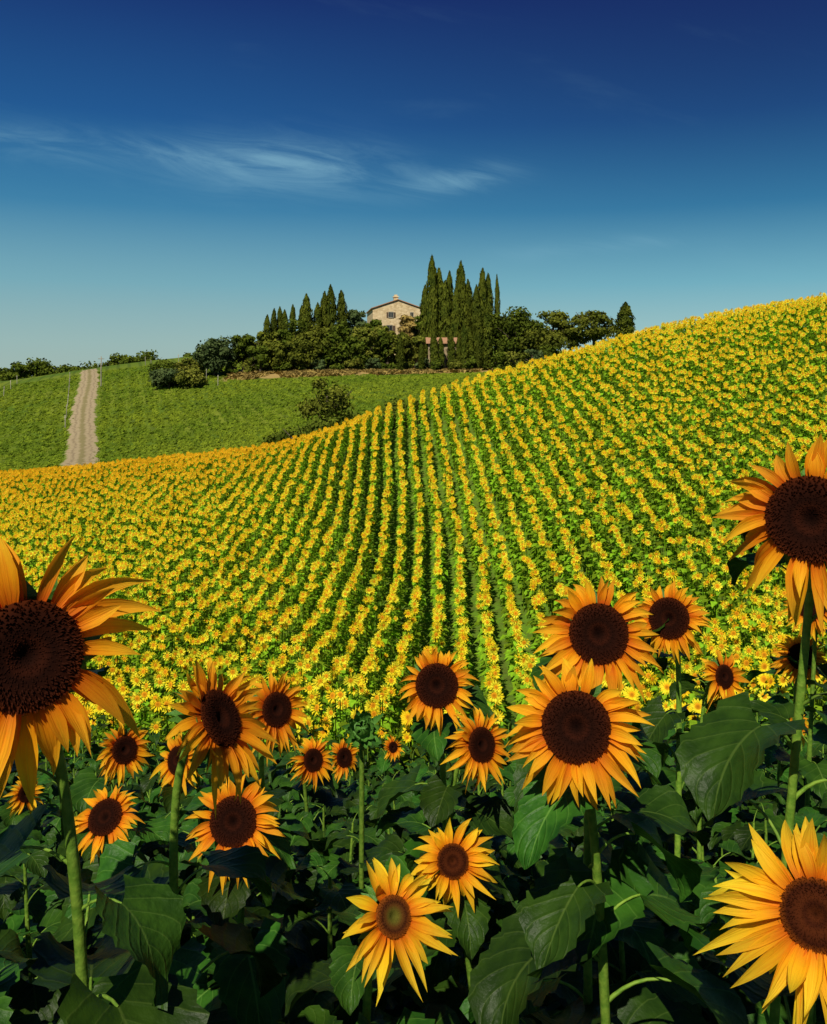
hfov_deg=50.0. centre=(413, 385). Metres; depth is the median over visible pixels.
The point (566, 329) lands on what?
pine tree
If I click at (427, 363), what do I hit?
shrub
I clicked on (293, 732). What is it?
sunflower
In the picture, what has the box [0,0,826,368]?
sky
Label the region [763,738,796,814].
sunflower
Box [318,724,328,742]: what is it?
sunflower
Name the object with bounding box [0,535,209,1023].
sunflower
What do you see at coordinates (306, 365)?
shrub
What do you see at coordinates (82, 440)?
dirt path
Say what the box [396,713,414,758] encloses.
sunflower
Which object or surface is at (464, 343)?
cypress tree
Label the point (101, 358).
utility pole
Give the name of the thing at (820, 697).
sunflower
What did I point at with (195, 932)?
sunflower
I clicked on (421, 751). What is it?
sunflower
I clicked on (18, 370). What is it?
broadleaf tree
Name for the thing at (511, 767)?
sunflower
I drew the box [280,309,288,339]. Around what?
cypress tree
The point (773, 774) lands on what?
sunflower
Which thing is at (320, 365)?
shrub
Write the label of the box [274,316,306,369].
pine tree
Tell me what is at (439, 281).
cypress tree
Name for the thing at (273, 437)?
shrub
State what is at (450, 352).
cypress tree
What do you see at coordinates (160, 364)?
shrub
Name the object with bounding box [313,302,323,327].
cypress tree
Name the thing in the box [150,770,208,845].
sunflower
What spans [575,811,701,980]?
sunflower
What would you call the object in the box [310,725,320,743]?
sunflower
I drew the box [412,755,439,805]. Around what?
sunflower
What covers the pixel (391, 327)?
window
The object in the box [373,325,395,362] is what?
broadleaf tree
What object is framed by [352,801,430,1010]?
sunflower
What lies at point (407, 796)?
sunflower
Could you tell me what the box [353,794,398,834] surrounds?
sunflower
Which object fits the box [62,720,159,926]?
sunflower
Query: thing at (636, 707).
sunflower
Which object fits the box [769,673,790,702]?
sunflower
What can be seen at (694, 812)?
sunflower
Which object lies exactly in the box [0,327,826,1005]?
ground
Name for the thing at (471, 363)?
shrub
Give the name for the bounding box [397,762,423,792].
sunflower
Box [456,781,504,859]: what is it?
sunflower
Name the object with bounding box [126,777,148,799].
sunflower
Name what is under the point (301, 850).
sunflower
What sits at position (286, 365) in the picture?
shrub
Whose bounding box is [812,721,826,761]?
sunflower
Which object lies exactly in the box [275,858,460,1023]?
sunflower
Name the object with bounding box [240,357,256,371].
shrub
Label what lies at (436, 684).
sunflower
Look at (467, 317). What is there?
cypress tree
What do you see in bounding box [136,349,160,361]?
broadleaf tree
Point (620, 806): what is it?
sunflower
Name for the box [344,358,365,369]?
shrub
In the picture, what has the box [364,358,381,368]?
shrub
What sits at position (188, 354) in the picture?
broadleaf tree
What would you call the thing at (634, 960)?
sunflower
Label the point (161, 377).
shrub
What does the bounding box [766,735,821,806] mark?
sunflower
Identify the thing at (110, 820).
sunflower
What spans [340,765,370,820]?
sunflower
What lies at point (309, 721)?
sunflower
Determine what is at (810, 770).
sunflower
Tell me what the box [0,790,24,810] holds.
sunflower
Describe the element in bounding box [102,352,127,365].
broadleaf tree
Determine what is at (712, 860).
sunflower
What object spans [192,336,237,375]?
olive tree
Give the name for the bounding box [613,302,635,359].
cypress tree
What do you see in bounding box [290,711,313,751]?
sunflower
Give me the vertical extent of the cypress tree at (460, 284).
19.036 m
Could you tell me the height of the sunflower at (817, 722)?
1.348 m
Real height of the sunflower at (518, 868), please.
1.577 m
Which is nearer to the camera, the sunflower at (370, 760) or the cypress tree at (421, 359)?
the sunflower at (370, 760)
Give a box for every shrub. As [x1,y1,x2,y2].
[148,359,177,371]
[148,368,184,388]
[172,357,202,370]
[172,367,208,388]
[190,364,205,374]
[223,361,237,373]
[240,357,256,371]
[261,429,294,451]
[262,365,273,370]
[272,361,293,371]
[280,417,333,461]
[292,359,310,370]
[310,359,325,369]
[325,407,360,448]
[329,363,344,369]
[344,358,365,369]
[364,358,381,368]
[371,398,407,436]
[380,363,397,368]
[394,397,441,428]
[404,362,412,368]
[415,358,430,368]
[431,358,442,369]
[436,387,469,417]
[448,359,461,368]
[464,355,476,368]
[488,350,512,370]
[504,351,529,367]
[523,349,544,367]
[539,345,565,359]
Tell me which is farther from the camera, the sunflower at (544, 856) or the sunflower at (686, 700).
the sunflower at (686, 700)
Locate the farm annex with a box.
[426,337,463,367]
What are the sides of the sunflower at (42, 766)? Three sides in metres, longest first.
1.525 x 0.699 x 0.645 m
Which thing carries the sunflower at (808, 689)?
on the ground at (470, 577)
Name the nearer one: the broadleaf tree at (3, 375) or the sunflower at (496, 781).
the sunflower at (496, 781)
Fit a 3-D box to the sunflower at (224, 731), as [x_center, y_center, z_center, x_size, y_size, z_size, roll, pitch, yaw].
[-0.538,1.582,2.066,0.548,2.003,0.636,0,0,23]
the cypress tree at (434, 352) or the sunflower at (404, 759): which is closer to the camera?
the sunflower at (404, 759)
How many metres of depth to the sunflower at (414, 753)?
11.79 m
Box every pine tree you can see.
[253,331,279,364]
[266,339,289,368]
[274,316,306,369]
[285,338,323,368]
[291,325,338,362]
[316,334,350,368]
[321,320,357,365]
[338,340,370,367]
[535,309,568,331]
[551,320,590,349]
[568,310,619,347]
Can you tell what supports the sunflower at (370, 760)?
on the ground at (470, 577)
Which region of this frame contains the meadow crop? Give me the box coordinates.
[0,360,569,487]
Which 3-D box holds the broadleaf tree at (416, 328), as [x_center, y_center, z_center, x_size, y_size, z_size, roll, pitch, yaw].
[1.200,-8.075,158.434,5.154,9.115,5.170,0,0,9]
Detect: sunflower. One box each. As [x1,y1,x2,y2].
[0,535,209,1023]
[0,776,61,858]
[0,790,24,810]
[0,830,96,1014]
[0,835,60,990]
[0,841,94,1023]
[0,928,51,1023]
[5,772,14,786]
[6,773,19,787]
[6,837,30,955]
[15,751,54,831]
[25,762,99,871]
[35,745,78,831]
[35,767,60,842]
[43,760,107,855]
[52,785,191,1021]
[57,657,286,1023]
[59,747,115,836]
[60,805,142,989]
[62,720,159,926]
[62,739,91,816]
[64,758,131,852]
[64,791,158,861]
[67,716,100,776]
[78,715,111,766]
[86,796,204,950]
[89,704,112,765]
[92,852,236,1023]
[103,771,156,846]
[107,777,129,790]
[116,743,165,845]
[125,727,162,785]
[126,727,167,801]
[126,743,161,802]
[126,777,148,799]
[132,732,261,939]
[138,756,190,820]
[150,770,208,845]
[159,768,210,862]
[179,774,346,1023]
[179,895,257,939]
[182,769,210,809]
[185,764,211,849]
[185,841,259,933]
[196,671,337,1007]
[197,856,321,989]
[246,854,293,946]
[249,764,278,791]
[253,739,279,786]
[255,749,278,782]
[268,735,358,945]
[270,727,295,769]
[270,753,308,856]
[273,801,324,993]
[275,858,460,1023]
[278,728,310,802]
[279,750,341,900]
[279,852,433,1023]
[282,1005,342,1023]
[283,745,300,776]
[286,778,302,856]
[286,805,384,1005]
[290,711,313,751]
[291,738,303,764]
[291,788,367,944]
[293,725,331,776]
[299,739,392,883]
[305,715,321,742]
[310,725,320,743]
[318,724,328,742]
[326,734,366,805]
[330,730,372,787]
[333,765,375,818]
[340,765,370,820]
[341,732,381,800]
[344,710,370,804]
[350,707,372,761]
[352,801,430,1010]
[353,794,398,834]
[353,801,403,856]
[356,764,412,886]
[364,647,513,1003]
[364,707,512,1009]
[364,735,408,796]
[364,753,396,806]
[367,771,392,832]
[369,728,401,773]
[384,818,498,1016]
[394,720,420,774]
[394,743,424,783]
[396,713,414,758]
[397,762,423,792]
[398,710,427,784]
[399,726,415,764]
[403,745,438,782]
[403,780,473,898]
[405,818,560,1023]
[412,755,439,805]
[416,764,439,783]
[438,755,476,833]
[438,832,541,986]
[446,763,531,889]
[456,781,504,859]
[459,576,709,1023]
[467,657,748,1023]
[475,760,515,875]
[485,809,701,1014]
[487,744,513,788]
[490,785,598,983]
[493,778,513,790]
[499,719,517,757]
[506,791,603,879]
[541,803,602,859]
[541,854,712,1023]
[572,776,615,852]
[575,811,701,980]
[597,769,623,811]
[597,769,692,982]
[598,793,629,832]
[599,769,664,859]
[605,581,732,1009]
[623,686,639,708]
[631,703,642,710]
[649,649,757,928]
[651,767,717,855]
[653,832,708,952]
[659,678,672,710]
[664,839,793,1023]
[666,698,745,867]
[668,719,689,743]
[668,804,750,865]
[670,691,690,718]
[675,433,826,1023]
[682,703,692,731]
[685,806,762,855]
[686,712,700,725]
[689,698,701,725]
[694,807,826,1023]
[694,816,826,1023]
[703,777,785,868]
[710,799,800,1010]
[711,803,780,977]
[712,804,747,853]
[735,691,760,721]
[735,717,811,848]
[739,634,826,863]
[743,595,826,834]
[752,673,771,717]
[754,660,769,698]
[755,712,781,797]
[755,760,795,825]
[757,674,775,721]
[758,684,791,751]
[761,766,776,777]
[762,782,800,850]
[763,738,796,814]
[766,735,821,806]
[767,687,787,743]
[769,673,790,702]
[773,736,807,812]
[782,683,814,749]
[784,696,824,754]
[791,789,826,1021]
[798,745,825,806]
[801,806,826,832]
[805,675,825,749]
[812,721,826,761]
[814,702,826,723]
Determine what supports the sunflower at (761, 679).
on the ground at (470, 577)
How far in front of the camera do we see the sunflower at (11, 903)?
3.39 m
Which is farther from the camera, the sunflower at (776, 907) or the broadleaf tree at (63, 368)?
the broadleaf tree at (63, 368)
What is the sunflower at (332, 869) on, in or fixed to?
on the ground at (470, 577)
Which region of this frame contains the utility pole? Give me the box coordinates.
[98,356,103,385]
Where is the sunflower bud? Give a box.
[312,709,391,993]
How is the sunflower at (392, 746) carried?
on the ground at (470, 577)
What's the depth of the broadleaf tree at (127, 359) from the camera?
260.78 m
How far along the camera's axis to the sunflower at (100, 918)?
4.12 m
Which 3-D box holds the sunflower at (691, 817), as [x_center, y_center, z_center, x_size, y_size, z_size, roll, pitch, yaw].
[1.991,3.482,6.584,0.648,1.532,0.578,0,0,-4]
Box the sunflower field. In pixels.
[0,292,826,781]
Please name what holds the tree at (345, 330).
on the ground at (470, 577)
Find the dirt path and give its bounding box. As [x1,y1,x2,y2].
[58,368,100,467]
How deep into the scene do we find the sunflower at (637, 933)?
2.54 m
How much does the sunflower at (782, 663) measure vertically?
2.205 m
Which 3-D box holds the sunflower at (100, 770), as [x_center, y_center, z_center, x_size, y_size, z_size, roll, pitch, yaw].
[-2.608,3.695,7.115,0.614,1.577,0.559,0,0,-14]
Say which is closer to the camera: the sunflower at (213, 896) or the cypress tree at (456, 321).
the sunflower at (213, 896)
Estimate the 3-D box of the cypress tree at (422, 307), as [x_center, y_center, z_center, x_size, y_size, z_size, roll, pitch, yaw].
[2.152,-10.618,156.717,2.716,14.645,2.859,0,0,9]
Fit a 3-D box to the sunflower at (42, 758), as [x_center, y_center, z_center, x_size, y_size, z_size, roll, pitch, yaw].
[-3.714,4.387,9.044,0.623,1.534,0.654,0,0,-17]
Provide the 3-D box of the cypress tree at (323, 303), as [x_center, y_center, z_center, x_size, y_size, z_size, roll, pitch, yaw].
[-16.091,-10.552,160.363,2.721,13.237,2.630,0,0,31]
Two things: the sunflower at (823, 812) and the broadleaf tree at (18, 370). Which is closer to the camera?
the sunflower at (823, 812)
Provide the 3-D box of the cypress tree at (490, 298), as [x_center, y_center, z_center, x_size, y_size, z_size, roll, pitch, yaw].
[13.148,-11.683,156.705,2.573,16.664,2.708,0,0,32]
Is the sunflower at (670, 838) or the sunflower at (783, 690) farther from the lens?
the sunflower at (783, 690)
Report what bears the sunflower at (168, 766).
on the ground at (470, 577)
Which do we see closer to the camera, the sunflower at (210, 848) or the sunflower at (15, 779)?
the sunflower at (210, 848)
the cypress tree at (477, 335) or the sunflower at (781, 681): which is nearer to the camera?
the sunflower at (781, 681)
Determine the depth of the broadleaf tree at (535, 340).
147.47 m
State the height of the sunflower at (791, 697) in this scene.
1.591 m
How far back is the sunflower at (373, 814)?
4.55 m
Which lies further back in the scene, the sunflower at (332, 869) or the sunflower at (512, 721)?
the sunflower at (512, 721)
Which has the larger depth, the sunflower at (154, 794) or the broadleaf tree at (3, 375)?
the broadleaf tree at (3, 375)
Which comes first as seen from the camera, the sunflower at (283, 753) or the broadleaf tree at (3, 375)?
the sunflower at (283, 753)
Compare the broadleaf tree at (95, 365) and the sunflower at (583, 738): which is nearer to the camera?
the sunflower at (583, 738)
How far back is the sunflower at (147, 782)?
5.78 m
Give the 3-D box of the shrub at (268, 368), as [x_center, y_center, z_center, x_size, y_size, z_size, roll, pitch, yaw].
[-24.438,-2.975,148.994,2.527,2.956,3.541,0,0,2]
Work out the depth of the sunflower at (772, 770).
7.14 m
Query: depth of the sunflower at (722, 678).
4.13 m
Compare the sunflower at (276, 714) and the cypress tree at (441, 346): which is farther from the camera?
the cypress tree at (441, 346)
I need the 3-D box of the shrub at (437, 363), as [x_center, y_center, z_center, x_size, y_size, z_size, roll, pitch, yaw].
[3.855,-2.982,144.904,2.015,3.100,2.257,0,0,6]
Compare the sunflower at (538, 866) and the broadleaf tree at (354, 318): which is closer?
the sunflower at (538, 866)
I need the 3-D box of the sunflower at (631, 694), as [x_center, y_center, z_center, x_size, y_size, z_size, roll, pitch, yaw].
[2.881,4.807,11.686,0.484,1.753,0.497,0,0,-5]
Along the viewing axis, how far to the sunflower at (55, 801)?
7.81 m
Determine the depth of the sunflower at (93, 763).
6.37 m
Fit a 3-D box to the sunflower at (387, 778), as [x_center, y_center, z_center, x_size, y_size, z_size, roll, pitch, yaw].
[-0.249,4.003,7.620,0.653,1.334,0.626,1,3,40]
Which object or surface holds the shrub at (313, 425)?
on the ground at (470, 577)
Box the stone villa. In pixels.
[366,295,420,354]
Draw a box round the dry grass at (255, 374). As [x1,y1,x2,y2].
[223,367,511,379]
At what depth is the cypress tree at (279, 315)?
159.96 m
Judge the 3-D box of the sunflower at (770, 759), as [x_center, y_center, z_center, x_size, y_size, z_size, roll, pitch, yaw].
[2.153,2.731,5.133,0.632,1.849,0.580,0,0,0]
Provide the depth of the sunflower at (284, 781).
5.68 m
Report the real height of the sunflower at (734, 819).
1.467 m
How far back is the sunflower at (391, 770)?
11.44 m
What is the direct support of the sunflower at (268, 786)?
on the ground at (470, 577)
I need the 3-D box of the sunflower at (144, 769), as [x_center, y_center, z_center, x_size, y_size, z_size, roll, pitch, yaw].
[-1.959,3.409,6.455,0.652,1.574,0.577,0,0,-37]
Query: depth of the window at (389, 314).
164.79 m
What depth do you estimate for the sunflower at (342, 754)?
5.52 m
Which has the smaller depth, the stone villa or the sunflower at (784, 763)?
the sunflower at (784, 763)
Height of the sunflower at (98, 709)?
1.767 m
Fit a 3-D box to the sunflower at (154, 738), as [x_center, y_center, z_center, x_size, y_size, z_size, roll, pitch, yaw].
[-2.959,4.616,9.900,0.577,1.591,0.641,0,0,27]
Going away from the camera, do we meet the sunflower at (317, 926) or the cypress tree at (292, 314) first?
the sunflower at (317, 926)
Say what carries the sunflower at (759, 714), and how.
on the ground at (470, 577)
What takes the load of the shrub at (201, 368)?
on the ground at (470, 577)
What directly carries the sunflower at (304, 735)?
on the ground at (470, 577)
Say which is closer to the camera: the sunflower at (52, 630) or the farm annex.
the sunflower at (52, 630)
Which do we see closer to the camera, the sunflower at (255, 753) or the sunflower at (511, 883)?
the sunflower at (511, 883)
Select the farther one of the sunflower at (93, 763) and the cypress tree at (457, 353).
the cypress tree at (457, 353)
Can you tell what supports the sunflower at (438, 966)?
on the ground at (470, 577)
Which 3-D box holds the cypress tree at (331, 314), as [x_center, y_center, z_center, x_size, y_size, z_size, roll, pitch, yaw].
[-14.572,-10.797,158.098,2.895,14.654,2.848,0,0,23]
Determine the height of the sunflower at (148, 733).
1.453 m
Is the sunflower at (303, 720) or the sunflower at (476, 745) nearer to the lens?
the sunflower at (476, 745)
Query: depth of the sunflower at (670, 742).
10.71 m
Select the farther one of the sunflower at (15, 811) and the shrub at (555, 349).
the shrub at (555, 349)
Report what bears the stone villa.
on the ground at (470, 577)
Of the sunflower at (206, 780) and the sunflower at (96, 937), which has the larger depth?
the sunflower at (206, 780)
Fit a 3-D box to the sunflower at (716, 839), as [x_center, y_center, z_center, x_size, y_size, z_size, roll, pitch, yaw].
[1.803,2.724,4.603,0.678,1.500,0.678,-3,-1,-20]
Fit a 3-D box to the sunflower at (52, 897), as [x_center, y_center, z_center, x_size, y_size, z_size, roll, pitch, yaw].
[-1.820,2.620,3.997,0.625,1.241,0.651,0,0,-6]
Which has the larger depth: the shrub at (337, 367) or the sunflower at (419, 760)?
the shrub at (337, 367)
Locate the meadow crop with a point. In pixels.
(34, 458)
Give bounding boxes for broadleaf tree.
[0,367,12,380]
[5,361,32,380]
[23,357,58,376]
[55,364,81,373]
[74,361,106,369]
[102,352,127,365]
[112,355,142,364]
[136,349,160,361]
[180,352,191,357]
[231,333,256,371]
[245,344,273,370]
[295,377,356,422]
[347,309,366,333]
[352,325,382,362]
[364,319,381,330]
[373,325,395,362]
[374,329,396,364]
[386,331,414,364]
[397,314,415,338]
[409,336,426,367]
[411,315,424,335]
[490,306,547,359]
[519,324,570,359]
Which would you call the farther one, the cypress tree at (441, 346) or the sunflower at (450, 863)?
the cypress tree at (441, 346)
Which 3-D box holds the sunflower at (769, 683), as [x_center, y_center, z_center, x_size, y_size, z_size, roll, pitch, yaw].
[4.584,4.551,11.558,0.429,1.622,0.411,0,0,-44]
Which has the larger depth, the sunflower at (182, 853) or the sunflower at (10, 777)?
the sunflower at (10, 777)
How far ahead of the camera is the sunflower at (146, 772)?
8.45 m
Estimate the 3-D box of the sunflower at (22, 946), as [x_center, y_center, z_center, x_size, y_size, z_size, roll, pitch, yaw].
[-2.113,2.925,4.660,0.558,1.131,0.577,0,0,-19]
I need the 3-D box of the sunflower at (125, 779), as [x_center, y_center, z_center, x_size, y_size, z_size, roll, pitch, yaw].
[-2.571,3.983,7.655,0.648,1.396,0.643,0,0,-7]
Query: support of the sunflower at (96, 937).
on the ground at (470, 577)
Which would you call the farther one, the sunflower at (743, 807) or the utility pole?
the utility pole
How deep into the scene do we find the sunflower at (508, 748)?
7.87 m
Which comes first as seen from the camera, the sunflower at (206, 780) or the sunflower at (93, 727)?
the sunflower at (206, 780)
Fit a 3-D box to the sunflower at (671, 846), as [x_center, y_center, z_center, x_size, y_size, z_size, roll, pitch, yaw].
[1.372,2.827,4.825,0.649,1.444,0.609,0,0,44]
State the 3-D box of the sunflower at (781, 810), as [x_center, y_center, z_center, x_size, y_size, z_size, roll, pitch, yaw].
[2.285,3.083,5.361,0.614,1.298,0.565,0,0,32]
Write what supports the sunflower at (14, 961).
on the ground at (470, 577)
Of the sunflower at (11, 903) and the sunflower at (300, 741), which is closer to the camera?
the sunflower at (11, 903)
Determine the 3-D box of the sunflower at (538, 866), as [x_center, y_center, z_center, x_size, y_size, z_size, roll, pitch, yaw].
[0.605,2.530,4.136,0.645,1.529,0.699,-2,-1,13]
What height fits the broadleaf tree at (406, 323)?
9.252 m
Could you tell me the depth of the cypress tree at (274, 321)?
158.88 m
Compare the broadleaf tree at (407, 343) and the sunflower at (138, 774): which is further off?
the broadleaf tree at (407, 343)
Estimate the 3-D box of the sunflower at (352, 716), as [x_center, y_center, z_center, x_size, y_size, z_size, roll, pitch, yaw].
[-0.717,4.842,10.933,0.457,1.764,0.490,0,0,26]
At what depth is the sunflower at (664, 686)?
11.97 m
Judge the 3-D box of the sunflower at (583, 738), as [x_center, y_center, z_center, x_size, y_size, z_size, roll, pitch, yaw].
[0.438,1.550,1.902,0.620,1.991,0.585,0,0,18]
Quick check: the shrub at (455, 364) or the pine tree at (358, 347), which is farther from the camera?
the pine tree at (358, 347)
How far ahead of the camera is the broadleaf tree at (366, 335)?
150.06 m
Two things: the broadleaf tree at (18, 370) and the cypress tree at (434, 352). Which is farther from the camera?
the broadleaf tree at (18, 370)
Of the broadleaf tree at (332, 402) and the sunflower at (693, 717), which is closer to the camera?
the sunflower at (693, 717)
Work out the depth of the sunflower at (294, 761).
9.34 m
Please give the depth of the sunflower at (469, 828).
4.18 m
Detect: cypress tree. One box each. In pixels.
[262,314,271,334]
[270,308,277,338]
[276,306,282,338]
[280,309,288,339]
[289,304,296,331]
[296,306,302,326]
[300,293,313,329]
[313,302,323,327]
[320,291,326,327]
[325,284,339,329]
[336,290,348,336]
[395,335,404,369]
[418,284,427,357]
[418,343,425,368]
[423,255,439,358]
[429,330,439,368]
[436,268,445,336]
[438,280,452,337]
[438,336,445,368]
[446,270,453,313]
[446,328,455,368]
[450,287,461,337]
[454,260,469,333]
[455,334,461,367]
[459,323,469,368]
[462,279,472,324]
[463,291,471,329]
[466,328,474,367]
[468,284,480,332]
[472,309,484,368]
[477,267,487,315]
[482,304,494,369]
[484,273,493,362]
[494,275,500,354]
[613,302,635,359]
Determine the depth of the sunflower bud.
3.01 m
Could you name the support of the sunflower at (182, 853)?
on the ground at (470, 577)
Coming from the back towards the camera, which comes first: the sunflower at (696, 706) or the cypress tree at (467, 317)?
the cypress tree at (467, 317)
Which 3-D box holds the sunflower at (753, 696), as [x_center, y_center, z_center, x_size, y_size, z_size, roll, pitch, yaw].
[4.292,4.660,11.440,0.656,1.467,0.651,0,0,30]
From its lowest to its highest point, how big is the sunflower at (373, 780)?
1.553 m
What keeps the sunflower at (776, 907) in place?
on the ground at (470, 577)
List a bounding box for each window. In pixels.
[386,325,394,331]
[387,312,395,317]
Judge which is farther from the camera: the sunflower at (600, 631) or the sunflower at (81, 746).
the sunflower at (81, 746)
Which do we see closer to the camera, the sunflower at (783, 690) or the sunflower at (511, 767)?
the sunflower at (511, 767)
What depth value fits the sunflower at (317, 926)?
2.60 m
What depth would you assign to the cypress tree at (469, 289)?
156.56 m
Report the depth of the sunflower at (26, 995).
3.09 m
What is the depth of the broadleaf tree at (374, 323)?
157.91 m
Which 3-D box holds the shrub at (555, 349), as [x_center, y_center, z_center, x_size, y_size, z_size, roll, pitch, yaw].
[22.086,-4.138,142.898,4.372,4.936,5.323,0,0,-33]
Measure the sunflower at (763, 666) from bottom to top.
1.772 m
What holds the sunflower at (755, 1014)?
on the ground at (470, 577)
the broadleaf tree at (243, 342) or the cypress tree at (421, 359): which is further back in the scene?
the broadleaf tree at (243, 342)
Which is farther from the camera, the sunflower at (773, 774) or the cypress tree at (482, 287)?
the cypress tree at (482, 287)
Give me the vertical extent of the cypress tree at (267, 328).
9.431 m
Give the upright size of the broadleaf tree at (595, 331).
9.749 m
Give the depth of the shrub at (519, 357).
140.45 m
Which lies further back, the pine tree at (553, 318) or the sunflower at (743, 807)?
the pine tree at (553, 318)
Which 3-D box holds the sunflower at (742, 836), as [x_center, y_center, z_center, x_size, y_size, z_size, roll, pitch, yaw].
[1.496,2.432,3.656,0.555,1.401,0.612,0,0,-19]
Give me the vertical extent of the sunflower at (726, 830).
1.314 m
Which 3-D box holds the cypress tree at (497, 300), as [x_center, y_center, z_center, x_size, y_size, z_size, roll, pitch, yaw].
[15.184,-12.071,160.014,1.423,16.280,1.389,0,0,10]
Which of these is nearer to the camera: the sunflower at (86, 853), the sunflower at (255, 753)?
the sunflower at (86, 853)
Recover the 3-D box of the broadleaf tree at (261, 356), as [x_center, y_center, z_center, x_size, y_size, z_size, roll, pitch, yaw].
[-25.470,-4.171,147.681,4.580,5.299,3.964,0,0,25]
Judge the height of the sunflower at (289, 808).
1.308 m
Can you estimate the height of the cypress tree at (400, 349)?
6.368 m
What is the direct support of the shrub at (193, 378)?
on the ground at (470, 577)
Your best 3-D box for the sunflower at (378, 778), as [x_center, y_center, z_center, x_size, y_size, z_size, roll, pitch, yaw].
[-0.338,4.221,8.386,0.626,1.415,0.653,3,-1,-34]
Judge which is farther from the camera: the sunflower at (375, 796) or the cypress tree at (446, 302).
the cypress tree at (446, 302)
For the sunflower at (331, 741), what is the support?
on the ground at (470, 577)
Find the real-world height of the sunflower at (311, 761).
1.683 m
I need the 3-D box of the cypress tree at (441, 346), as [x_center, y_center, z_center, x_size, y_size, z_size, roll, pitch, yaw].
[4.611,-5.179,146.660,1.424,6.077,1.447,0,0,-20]
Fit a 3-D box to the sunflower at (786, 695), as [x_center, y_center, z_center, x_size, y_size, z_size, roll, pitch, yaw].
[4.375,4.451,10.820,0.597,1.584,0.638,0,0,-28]
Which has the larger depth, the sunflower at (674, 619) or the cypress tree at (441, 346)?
the cypress tree at (441, 346)
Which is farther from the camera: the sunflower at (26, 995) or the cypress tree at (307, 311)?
the cypress tree at (307, 311)
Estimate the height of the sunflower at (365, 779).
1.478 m
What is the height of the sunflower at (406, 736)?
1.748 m
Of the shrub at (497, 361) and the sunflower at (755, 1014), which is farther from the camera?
the shrub at (497, 361)
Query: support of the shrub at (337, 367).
on the ground at (470, 577)
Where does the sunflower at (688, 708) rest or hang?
on the ground at (470, 577)
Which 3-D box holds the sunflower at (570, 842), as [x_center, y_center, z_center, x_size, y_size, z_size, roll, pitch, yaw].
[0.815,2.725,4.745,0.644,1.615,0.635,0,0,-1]
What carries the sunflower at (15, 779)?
on the ground at (470, 577)
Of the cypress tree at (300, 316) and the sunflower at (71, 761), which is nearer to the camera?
the sunflower at (71, 761)
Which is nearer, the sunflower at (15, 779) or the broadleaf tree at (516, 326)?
the sunflower at (15, 779)
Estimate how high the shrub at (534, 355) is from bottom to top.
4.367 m
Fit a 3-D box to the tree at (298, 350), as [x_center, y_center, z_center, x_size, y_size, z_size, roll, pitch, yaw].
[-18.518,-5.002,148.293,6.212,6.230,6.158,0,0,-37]
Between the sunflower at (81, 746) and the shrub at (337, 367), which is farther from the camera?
the shrub at (337, 367)
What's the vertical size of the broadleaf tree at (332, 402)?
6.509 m
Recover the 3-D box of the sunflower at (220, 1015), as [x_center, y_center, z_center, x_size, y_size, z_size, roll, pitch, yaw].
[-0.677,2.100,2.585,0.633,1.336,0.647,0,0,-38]
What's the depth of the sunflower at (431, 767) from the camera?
8.58 m
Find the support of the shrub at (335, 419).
on the ground at (470, 577)
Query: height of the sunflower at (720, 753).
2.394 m
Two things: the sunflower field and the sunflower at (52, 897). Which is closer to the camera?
the sunflower at (52, 897)
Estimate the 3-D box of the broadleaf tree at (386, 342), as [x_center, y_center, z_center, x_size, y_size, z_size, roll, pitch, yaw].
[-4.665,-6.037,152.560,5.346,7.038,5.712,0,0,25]
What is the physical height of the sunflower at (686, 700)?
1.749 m
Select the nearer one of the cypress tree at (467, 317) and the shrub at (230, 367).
the shrub at (230, 367)
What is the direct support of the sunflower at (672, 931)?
on the ground at (470, 577)
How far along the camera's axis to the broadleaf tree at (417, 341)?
150.40 m
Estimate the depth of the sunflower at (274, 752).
9.96 m
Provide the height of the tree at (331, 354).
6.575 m
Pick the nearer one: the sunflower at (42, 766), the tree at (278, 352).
the sunflower at (42, 766)
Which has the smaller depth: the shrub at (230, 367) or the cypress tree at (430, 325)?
the shrub at (230, 367)
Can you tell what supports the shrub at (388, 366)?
on the ground at (470, 577)
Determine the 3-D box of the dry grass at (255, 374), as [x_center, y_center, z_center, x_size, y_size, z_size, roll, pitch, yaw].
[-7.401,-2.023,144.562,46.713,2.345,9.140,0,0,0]
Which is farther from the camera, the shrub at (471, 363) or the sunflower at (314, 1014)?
the shrub at (471, 363)
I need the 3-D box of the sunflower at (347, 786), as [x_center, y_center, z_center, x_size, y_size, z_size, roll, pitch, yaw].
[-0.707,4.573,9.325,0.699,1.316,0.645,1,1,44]
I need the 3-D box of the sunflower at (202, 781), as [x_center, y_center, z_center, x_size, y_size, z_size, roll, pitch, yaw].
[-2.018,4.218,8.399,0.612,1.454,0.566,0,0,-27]
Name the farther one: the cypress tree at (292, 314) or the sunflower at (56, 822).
the cypress tree at (292, 314)
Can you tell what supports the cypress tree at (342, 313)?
on the ground at (470, 577)
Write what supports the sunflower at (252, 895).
on the ground at (470, 577)
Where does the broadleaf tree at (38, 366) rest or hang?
on the ground at (470, 577)
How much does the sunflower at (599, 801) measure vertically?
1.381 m
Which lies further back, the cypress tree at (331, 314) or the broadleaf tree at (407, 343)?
the cypress tree at (331, 314)
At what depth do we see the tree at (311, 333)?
148.57 m
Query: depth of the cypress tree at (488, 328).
145.93 m
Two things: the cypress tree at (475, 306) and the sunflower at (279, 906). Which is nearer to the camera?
the sunflower at (279, 906)

